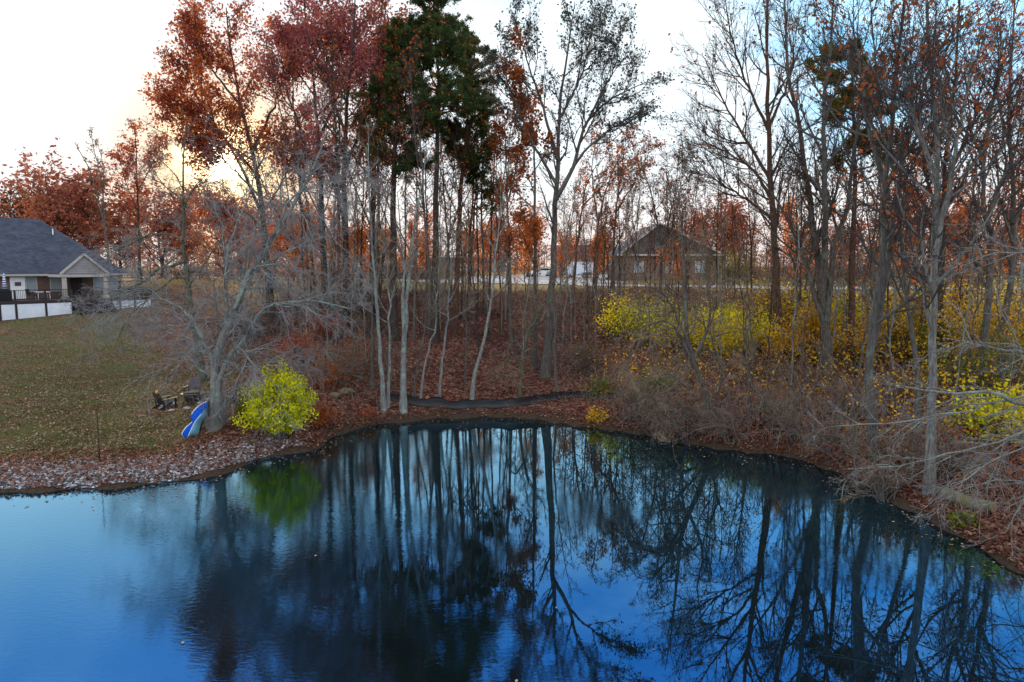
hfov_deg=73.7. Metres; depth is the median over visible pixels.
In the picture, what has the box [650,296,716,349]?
yellow shrub
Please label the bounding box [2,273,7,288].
patio umbrella
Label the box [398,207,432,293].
understory tree
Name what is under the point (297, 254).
understory tree
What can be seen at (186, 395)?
fire pit
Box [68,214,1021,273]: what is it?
distant woods
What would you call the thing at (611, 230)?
thicket tree
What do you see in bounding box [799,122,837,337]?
young tree
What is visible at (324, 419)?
red shrub
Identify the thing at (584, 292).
young tree
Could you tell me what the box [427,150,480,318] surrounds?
thicket tree
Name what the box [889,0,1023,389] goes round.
tall tree
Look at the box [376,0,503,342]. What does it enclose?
pine tree
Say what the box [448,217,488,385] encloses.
shore tree
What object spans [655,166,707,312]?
thicket tree
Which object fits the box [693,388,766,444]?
bare shrub
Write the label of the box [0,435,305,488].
gravel
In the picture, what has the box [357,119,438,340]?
thicket tree
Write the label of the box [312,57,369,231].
thicket tree
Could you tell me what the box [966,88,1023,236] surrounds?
thicket tree
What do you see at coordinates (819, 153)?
thicket tree
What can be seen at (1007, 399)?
overhanging tree
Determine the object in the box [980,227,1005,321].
young tree
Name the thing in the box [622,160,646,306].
young tree
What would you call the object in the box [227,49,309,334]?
thicket tree
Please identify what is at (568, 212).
thicket tree
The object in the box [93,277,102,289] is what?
window
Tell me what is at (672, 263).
understory tree
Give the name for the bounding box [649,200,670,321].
thicket tree
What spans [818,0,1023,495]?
tall tree
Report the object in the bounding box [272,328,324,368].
red shrub
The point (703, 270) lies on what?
young tree
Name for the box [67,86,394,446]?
lichen tree
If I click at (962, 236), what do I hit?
autumn tree
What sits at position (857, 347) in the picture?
yellow shrub
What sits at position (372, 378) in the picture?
shore tree
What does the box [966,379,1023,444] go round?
yellow shrub
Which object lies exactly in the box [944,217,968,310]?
young tree
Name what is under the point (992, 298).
yellow shrub
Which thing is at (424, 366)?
shore tree
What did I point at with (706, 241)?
thicket tree
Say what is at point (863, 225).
autumn tree
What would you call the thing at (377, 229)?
young tree
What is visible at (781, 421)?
bare shrub
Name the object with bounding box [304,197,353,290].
understory tree
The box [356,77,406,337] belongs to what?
thicket tree
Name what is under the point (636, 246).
thicket tree
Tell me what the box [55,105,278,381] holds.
ivy tree
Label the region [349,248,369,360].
young tree
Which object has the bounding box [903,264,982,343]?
yellow shrub
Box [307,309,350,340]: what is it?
red shrub
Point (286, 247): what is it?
understory tree
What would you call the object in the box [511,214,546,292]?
understory tree
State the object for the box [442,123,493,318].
thicket tree
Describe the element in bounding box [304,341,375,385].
bare shrub
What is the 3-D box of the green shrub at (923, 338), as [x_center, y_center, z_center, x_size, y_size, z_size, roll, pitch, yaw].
[17.600,-0.467,28.724,3.939,3.486,4.567,0,6,0]
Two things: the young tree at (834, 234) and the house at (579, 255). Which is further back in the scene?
the house at (579, 255)
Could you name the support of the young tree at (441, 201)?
on the ground at (52, 323)
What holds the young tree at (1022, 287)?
on the ground at (52, 323)
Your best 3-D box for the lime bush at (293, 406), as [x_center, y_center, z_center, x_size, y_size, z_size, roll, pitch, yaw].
[-8.469,2.069,24.357,3.113,2.989,2.863,-3,7,-29]
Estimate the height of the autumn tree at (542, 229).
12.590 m
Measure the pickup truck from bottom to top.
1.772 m
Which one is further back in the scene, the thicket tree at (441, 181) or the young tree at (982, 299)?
the thicket tree at (441, 181)
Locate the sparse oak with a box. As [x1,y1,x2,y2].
[102,116,175,280]
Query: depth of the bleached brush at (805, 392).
24.46 m
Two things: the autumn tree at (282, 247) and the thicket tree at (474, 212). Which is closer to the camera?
the thicket tree at (474, 212)
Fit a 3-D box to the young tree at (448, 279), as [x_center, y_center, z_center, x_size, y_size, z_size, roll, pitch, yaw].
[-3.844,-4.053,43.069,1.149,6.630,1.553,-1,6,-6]
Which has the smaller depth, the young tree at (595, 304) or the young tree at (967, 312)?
the young tree at (967, 312)
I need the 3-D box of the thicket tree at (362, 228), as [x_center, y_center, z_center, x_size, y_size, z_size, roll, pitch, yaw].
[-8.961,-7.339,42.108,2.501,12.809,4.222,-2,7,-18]
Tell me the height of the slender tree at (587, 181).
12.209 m
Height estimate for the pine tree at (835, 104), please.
14.342 m
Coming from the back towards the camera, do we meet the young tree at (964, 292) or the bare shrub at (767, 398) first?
the young tree at (964, 292)
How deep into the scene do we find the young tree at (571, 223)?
38.87 m
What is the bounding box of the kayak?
[181,401,209,437]
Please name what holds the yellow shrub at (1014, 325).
on the ground at (52, 323)
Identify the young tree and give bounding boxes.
[297,225,322,337]
[297,251,317,361]
[302,272,319,352]
[316,223,337,358]
[321,199,343,342]
[334,185,361,283]
[340,193,362,338]
[341,129,369,327]
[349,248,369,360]
[362,182,388,280]
[369,168,391,289]
[407,212,423,334]
[420,133,457,329]
[425,166,446,271]
[441,184,464,289]
[442,228,455,325]
[454,200,474,322]
[461,188,487,362]
[462,255,479,346]
[477,219,491,314]
[479,222,497,337]
[495,130,521,319]
[495,206,514,331]
[504,245,524,368]
[516,247,543,358]
[521,251,545,375]
[544,241,561,327]
[556,177,597,340]
[556,210,571,311]
[560,237,578,344]
[565,228,583,339]
[575,228,593,343]
[577,248,600,348]
[583,239,601,348]
[585,155,625,336]
[594,189,611,313]
[613,220,627,288]
[614,154,637,304]
[619,223,644,337]
[621,170,646,302]
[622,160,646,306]
[637,224,658,363]
[646,181,677,359]
[657,160,697,356]
[659,212,678,320]
[668,194,702,361]
[674,152,709,308]
[691,226,715,324]
[695,245,729,371]
[696,205,722,304]
[698,217,711,308]
[707,121,739,305]
[723,181,748,310]
[730,215,758,370]
[730,226,765,380]
[742,194,764,314]
[758,237,783,385]
[761,222,786,343]
[772,170,817,395]
[780,125,820,318]
[784,259,821,405]
[791,158,821,318]
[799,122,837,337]
[806,207,856,409]
[828,175,844,297]
[828,201,858,361]
[829,145,861,346]
[836,183,857,326]
[847,159,898,409]
[848,201,894,397]
[850,117,916,385]
[852,212,911,401]
[855,122,877,327]
[861,184,875,310]
[883,211,921,325]
[885,252,912,361]
[903,173,926,314]
[903,210,929,357]
[919,232,930,307]
[944,147,988,311]
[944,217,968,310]
[944,244,962,334]
[946,153,987,337]
[950,194,994,411]
[951,246,1002,391]
[960,169,1008,322]
[965,198,996,301]
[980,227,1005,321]
[981,241,1023,392]
[991,188,1016,299]
[991,226,1012,349]
[998,150,1023,363]
[1013,189,1023,312]
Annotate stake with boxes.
[96,408,100,459]
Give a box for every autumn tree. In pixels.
[0,137,133,256]
[0,171,67,232]
[0,172,56,216]
[0,192,20,216]
[21,164,145,264]
[101,188,157,276]
[115,164,216,277]
[153,205,219,271]
[180,182,251,278]
[212,202,278,281]
[244,191,305,277]
[283,229,325,269]
[327,224,362,269]
[363,224,409,267]
[404,228,432,265]
[450,223,476,268]
[481,211,521,272]
[512,201,551,276]
[586,230,616,266]
[678,204,710,241]
[695,188,753,267]
[719,201,767,271]
[779,229,813,270]
[820,216,867,270]
[857,223,904,265]
[946,197,994,268]
[989,207,1023,270]
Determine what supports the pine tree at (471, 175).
on the ground at (52, 323)
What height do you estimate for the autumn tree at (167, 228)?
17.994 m
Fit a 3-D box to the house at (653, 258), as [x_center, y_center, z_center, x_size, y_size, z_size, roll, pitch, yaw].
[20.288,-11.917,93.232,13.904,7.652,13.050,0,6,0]
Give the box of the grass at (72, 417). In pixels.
[0,308,289,462]
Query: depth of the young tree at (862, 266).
31.37 m
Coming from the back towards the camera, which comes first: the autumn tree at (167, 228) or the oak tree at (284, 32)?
the autumn tree at (167, 228)
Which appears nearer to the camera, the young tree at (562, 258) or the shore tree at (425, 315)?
the shore tree at (425, 315)
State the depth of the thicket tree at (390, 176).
44.14 m
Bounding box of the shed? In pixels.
[430,257,505,271]
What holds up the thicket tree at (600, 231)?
on the ground at (52, 323)
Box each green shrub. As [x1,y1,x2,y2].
[233,388,253,420]
[582,369,625,398]
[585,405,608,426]
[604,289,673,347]
[622,358,683,398]
[667,290,708,322]
[689,297,753,333]
[693,244,761,289]
[804,288,884,340]
[859,292,980,370]
[912,327,1021,405]
[936,374,1023,448]
[941,313,1023,401]
[943,505,982,528]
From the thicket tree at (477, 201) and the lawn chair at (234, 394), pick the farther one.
the thicket tree at (477, 201)
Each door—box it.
[9,277,25,298]
[70,277,82,296]
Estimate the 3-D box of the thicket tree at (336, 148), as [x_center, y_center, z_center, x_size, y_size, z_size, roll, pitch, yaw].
[-10.947,-8.476,36.306,5.052,17.623,2.543,-2,7,-19]
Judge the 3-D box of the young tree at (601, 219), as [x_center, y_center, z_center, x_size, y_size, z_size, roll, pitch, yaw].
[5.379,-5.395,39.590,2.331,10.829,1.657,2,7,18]
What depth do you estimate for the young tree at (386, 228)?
42.13 m
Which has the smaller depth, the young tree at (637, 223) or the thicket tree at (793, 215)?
the thicket tree at (793, 215)
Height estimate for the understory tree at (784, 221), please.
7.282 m
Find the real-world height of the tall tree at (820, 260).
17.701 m
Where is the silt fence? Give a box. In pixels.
[386,388,620,409]
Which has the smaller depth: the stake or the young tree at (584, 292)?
the stake
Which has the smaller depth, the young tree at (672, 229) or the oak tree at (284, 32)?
the young tree at (672, 229)
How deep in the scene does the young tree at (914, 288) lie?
29.64 m
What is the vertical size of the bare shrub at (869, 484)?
2.008 m
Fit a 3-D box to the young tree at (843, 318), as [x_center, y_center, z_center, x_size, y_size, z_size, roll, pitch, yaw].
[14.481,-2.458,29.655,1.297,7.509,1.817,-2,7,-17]
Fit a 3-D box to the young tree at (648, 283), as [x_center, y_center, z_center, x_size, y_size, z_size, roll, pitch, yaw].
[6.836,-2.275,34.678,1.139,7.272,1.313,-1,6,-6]
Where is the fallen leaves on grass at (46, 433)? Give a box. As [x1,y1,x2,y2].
[0,292,293,474]
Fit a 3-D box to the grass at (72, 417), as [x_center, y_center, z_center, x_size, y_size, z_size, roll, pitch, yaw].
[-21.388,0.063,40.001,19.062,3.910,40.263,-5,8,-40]
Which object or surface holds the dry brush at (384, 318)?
on the ground at (52, 323)
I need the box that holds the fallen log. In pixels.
[940,488,996,512]
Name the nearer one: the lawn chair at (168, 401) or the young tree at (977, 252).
the lawn chair at (168, 401)
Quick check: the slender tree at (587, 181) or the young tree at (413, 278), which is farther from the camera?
the slender tree at (587, 181)
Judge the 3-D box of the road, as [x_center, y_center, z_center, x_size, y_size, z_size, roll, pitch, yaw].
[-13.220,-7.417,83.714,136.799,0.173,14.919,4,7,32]
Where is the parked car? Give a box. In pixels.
[531,268,549,275]
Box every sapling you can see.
[334,271,356,367]
[508,258,532,371]
[604,248,630,337]
[734,284,762,419]
[785,247,809,332]
[832,377,893,492]
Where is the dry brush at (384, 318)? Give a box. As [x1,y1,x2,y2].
[132,248,1023,445]
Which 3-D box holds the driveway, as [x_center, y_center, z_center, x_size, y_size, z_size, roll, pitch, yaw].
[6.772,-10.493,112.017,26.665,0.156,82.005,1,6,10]
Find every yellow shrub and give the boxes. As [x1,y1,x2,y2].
[589,288,642,342]
[611,283,661,318]
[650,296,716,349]
[681,304,762,359]
[705,295,788,351]
[727,261,812,326]
[749,315,816,363]
[772,278,816,317]
[774,289,848,350]
[807,306,898,368]
[812,287,864,312]
[833,286,924,333]
[838,302,944,362]
[865,270,950,327]
[892,275,1023,370]
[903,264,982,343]
[915,282,1023,369]
[945,267,1023,326]
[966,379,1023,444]
[968,297,1023,346]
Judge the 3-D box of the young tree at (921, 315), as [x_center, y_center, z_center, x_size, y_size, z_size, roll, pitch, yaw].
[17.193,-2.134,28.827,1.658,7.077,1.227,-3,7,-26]
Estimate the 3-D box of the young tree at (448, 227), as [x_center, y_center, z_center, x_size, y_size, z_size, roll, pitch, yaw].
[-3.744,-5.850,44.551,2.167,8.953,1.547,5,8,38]
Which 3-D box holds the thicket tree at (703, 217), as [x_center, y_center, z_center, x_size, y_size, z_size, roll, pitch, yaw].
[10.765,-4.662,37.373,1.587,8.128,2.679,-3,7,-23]
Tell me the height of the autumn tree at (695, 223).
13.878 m
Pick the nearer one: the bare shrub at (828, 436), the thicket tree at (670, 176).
the bare shrub at (828, 436)
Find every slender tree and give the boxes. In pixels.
[485,83,547,340]
[488,20,561,368]
[568,138,654,299]
[571,115,642,298]
[604,120,672,293]
[618,144,700,316]
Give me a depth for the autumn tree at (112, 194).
113.76 m
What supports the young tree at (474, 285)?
on the ground at (52, 323)
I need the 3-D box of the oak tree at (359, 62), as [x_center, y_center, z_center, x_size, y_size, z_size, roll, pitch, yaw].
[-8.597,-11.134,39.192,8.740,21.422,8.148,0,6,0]
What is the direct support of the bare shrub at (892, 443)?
on the ground at (52, 323)
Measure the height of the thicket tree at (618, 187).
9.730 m
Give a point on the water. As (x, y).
(404, 552)
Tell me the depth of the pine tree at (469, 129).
41.31 m
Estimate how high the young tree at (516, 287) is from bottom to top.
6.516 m
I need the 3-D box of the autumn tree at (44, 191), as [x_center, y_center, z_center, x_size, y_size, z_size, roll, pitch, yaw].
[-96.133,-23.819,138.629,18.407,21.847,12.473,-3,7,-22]
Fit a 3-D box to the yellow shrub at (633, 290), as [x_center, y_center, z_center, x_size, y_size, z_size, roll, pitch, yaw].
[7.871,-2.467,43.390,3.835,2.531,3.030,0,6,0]
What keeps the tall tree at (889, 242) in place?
on the ground at (52, 323)
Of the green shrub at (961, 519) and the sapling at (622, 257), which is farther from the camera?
the sapling at (622, 257)
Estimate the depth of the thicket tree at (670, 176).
37.64 m
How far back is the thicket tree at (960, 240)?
37.61 m
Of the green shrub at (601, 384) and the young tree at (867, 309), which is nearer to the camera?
the young tree at (867, 309)
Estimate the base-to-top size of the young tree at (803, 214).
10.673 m
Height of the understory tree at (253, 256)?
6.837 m
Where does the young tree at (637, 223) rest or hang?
on the ground at (52, 323)
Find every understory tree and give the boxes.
[238,233,274,292]
[267,207,318,308]
[282,204,330,289]
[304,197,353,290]
[341,217,376,293]
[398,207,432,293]
[462,222,494,290]
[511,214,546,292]
[549,228,580,287]
[584,222,611,283]
[655,240,682,297]
[778,195,814,289]
[875,177,928,292]
[915,179,986,292]
[983,167,1023,277]
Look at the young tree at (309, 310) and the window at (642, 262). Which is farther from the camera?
the window at (642, 262)
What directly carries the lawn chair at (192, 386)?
on the ground at (52, 323)
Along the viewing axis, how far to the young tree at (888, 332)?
27.40 m
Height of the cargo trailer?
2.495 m
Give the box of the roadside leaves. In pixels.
[124,251,1019,286]
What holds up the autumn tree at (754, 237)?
on the ground at (52, 323)
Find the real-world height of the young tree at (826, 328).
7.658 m
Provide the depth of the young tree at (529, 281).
33.02 m
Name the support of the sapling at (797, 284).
on the ground at (52, 323)
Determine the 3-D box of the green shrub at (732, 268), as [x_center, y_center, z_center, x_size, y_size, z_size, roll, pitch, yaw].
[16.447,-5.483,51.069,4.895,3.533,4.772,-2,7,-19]
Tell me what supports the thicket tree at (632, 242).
on the ground at (52, 323)
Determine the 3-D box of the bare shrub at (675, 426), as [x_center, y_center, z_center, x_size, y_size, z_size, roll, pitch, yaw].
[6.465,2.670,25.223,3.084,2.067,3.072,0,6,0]
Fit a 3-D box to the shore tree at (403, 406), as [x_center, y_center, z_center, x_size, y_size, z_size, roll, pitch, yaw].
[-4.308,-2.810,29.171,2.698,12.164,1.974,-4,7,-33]
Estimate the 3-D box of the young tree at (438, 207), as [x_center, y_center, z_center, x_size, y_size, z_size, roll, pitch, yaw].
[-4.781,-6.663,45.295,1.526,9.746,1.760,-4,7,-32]
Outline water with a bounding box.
[0,416,1023,681]
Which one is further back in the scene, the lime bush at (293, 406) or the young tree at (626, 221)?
the young tree at (626, 221)
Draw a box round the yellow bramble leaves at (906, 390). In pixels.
[568,280,1023,455]
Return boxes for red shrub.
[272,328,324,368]
[303,359,346,392]
[304,402,337,428]
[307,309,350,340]
[357,406,375,419]
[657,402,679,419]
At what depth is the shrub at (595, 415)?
27.79 m
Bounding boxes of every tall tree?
[643,0,839,354]
[702,0,928,384]
[760,0,1012,463]
[811,0,1023,443]
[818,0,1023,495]
[859,0,1023,373]
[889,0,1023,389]
[968,0,1023,375]
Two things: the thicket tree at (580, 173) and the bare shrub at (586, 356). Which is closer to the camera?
the bare shrub at (586, 356)
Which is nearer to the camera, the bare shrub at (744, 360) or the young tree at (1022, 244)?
the bare shrub at (744, 360)
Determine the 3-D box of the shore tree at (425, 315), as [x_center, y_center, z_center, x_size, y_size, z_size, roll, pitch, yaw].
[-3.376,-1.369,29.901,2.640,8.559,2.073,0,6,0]
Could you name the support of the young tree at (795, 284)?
on the ground at (52, 323)
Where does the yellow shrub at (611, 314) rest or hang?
on the ground at (52, 323)
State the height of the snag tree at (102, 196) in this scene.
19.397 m
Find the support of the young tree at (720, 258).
on the ground at (52, 323)
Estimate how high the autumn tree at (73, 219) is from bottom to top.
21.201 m
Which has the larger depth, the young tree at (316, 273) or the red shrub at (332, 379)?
the young tree at (316, 273)
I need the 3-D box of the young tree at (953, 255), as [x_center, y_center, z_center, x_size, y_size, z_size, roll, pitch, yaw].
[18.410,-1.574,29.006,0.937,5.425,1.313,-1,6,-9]
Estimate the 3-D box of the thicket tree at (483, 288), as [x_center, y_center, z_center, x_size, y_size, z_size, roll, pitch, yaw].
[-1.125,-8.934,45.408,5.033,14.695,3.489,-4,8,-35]
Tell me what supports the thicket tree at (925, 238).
on the ground at (52, 323)
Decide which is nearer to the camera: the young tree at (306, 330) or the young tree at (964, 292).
the young tree at (964, 292)
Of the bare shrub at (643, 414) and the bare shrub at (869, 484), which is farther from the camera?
the bare shrub at (643, 414)
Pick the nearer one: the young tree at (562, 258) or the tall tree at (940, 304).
the tall tree at (940, 304)
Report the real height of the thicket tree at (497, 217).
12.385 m
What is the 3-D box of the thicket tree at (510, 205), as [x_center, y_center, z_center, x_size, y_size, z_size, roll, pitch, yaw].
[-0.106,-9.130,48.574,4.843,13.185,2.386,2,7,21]
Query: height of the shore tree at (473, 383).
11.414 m
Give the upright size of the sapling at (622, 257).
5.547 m
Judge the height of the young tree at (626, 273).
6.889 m
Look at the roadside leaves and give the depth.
98.92 m
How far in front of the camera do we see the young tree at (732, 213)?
36.62 m
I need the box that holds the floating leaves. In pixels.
[0,418,1022,681]
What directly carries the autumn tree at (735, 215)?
on the ground at (52, 323)
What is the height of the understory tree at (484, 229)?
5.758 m
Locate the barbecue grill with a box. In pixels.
[0,288,11,300]
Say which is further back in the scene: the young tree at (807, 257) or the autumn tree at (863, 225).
the autumn tree at (863, 225)
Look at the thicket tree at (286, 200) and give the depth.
37.75 m
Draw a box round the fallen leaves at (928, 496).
[0,286,1023,570]
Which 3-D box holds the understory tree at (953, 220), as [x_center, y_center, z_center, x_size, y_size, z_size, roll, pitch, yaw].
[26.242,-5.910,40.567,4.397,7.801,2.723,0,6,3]
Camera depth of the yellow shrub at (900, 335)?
29.87 m
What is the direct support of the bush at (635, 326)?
on the ground at (52, 323)
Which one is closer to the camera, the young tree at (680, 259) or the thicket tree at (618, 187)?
the young tree at (680, 259)
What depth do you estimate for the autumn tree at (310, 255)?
108.62 m
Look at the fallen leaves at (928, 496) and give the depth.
28.72 m
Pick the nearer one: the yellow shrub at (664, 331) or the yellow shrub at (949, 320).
the yellow shrub at (949, 320)
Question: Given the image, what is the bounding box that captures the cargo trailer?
[558,262,593,277]
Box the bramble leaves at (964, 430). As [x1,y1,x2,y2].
[153,280,1023,511]
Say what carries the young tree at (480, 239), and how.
on the ground at (52, 323)
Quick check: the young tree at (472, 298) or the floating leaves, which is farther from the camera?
the young tree at (472, 298)
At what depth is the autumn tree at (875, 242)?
124.04 m
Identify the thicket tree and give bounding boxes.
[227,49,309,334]
[242,113,302,334]
[252,7,351,338]
[274,93,330,260]
[288,135,340,314]
[291,119,353,331]
[306,1,396,335]
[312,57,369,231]
[317,70,354,309]
[326,45,380,330]
[340,146,368,306]
[345,67,416,336]
[348,120,376,318]
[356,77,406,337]
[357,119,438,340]
[371,101,415,212]
[392,27,439,331]
[407,125,439,322]
[426,117,492,314]
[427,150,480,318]
[430,118,494,302]
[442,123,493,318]
[443,112,475,336]
[463,107,521,313]
[476,54,517,299]
[479,127,525,330]
[488,122,538,296]
[552,163,586,316]
[557,177,583,299]
[576,187,603,323]
[583,192,610,310]
[594,168,635,315]
[606,211,632,299]
[608,165,646,308]
[610,141,651,312]
[621,202,643,297]
[624,219,655,305]
[644,175,684,310]
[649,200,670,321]
[650,126,687,306]
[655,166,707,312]
[669,155,694,306]
[669,187,697,308]
[688,214,718,306]
[691,181,736,316]
[693,158,728,306]
[699,200,713,292]
[737,147,766,312]
[764,135,812,308]
[778,155,807,321]
[805,114,877,311]
[862,164,896,292]
[883,155,916,301]
[903,204,931,268]
[939,195,980,299]
[965,113,1022,306]
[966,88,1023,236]
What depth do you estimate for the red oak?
42.18 m
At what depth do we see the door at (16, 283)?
64.74 m
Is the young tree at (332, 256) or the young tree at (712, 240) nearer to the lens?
the young tree at (332, 256)
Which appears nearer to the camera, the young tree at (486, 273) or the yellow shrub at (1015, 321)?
the yellow shrub at (1015, 321)
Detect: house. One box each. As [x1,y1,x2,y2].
[0,217,152,320]
[557,245,611,273]
[605,222,720,279]
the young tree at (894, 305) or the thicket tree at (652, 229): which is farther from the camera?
the thicket tree at (652, 229)
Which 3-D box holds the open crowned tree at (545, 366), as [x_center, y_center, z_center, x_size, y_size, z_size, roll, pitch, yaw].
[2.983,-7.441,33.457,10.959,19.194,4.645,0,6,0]
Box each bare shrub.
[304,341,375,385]
[557,332,614,372]
[593,182,748,444]
[593,366,671,422]
[618,386,684,434]
[649,387,726,441]
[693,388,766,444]
[725,335,790,383]
[729,376,804,428]
[756,350,848,394]
[760,392,858,453]
[772,398,880,459]
[798,373,895,424]
[828,435,940,502]
[841,402,958,486]
[846,350,943,412]
[897,412,1011,485]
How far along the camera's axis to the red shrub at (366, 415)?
28.14 m
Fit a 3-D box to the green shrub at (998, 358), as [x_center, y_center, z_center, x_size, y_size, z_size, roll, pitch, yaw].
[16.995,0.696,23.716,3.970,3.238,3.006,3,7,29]
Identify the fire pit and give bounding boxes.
[180,390,205,404]
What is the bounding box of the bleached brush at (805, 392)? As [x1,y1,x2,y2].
[307,284,1023,539]
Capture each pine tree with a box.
[345,4,442,341]
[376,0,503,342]
[439,21,501,333]
[455,120,502,319]
[801,35,920,368]
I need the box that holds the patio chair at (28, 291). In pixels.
[25,289,36,298]
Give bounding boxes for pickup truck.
[546,266,572,275]
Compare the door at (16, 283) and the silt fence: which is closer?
the silt fence
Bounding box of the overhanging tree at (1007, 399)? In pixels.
[801,202,1023,559]
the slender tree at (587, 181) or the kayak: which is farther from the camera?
the slender tree at (587, 181)
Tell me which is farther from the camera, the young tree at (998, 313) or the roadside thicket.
the roadside thicket
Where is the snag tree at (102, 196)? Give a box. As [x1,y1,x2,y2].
[75,127,111,259]
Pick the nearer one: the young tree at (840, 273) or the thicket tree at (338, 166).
the young tree at (840, 273)
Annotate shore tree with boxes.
[336,118,396,411]
[360,201,405,407]
[362,171,396,388]
[379,135,440,413]
[408,211,454,398]
[409,209,462,396]
[413,214,491,396]
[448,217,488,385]
[469,153,516,399]
[483,270,586,397]
[547,178,595,391]
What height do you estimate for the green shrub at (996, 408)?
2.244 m
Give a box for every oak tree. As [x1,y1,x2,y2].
[235,0,376,313]
[285,0,431,327]
[327,0,435,321]
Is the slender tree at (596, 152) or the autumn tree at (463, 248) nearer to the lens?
the slender tree at (596, 152)
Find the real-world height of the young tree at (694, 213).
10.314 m
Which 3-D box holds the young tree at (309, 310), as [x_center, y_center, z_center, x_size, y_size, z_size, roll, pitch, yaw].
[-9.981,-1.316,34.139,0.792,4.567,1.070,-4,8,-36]
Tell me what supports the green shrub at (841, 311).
on the ground at (52, 323)
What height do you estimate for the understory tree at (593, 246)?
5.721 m
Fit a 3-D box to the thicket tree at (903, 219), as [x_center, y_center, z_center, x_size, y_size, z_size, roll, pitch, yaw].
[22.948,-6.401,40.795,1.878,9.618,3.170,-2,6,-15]
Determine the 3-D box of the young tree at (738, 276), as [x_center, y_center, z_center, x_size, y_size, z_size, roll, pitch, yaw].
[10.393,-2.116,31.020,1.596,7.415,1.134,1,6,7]
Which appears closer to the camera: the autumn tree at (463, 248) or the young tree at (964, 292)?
the young tree at (964, 292)
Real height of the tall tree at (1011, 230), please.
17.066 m
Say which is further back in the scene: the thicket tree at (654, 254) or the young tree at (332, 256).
the thicket tree at (654, 254)
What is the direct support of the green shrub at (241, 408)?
on the ground at (52, 323)
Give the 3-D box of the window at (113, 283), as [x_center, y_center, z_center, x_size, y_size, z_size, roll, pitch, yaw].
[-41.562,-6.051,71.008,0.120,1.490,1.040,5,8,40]
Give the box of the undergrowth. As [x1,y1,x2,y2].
[260,272,1023,554]
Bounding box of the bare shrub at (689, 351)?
[593,182,748,444]
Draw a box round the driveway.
[441,274,627,282]
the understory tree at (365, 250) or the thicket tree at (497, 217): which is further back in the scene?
the understory tree at (365, 250)
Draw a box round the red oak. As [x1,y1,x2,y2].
[137,0,323,320]
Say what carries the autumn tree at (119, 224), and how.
on the ground at (52, 323)
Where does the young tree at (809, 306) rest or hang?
on the ground at (52, 323)
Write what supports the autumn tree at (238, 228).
on the ground at (52, 323)
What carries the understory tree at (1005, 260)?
on the ground at (52, 323)
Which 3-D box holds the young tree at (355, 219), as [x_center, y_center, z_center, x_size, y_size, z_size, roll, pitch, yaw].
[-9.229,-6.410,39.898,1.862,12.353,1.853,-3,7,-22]
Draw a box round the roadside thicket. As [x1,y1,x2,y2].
[120,237,1023,285]
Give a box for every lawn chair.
[152,392,176,409]
[182,377,200,391]
[222,382,239,401]
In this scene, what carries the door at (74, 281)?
in the house at (39, 257)
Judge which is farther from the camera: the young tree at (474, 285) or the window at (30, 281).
the window at (30, 281)
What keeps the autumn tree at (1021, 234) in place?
on the ground at (52, 323)
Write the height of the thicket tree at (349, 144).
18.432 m
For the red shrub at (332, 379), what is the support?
on the ground at (52, 323)
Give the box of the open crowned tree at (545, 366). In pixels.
[463,0,680,378]
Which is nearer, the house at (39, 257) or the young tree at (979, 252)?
the young tree at (979, 252)
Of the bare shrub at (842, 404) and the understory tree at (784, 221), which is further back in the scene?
the understory tree at (784, 221)
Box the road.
[123,276,1019,289]
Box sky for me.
[0,0,1023,266]
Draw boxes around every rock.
[329,392,340,398]
[339,387,354,394]
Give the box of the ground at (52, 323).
[0,267,1023,574]
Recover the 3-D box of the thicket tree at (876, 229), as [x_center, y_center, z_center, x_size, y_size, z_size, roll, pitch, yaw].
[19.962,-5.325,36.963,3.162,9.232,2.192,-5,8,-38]
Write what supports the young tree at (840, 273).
on the ground at (52, 323)
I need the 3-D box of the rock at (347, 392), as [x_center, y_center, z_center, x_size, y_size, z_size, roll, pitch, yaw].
[-7.346,2.277,30.317,0.606,0.407,0.694,4,8,34]
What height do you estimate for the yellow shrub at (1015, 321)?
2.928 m
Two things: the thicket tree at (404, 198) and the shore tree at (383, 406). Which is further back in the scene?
the thicket tree at (404, 198)
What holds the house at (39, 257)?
on the ground at (52, 323)
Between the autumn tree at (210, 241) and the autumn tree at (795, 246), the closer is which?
the autumn tree at (210, 241)
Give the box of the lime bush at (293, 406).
[229,356,318,439]
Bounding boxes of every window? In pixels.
[25,276,37,291]
[49,277,61,291]
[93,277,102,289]
[107,276,117,289]
[634,261,643,272]
[695,261,703,272]
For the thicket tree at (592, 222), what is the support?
on the ground at (52, 323)
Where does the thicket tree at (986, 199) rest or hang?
on the ground at (52, 323)
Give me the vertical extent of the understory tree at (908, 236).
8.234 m
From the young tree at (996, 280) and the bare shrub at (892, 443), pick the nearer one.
the bare shrub at (892, 443)
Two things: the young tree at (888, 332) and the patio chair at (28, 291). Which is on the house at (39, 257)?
the patio chair at (28, 291)
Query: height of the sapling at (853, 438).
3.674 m
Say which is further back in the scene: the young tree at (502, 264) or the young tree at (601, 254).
the young tree at (601, 254)
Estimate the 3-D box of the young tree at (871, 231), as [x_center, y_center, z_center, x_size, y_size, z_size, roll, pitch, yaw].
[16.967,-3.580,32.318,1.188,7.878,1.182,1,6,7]
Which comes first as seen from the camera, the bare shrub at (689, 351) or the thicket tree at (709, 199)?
the bare shrub at (689, 351)
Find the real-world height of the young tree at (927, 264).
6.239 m

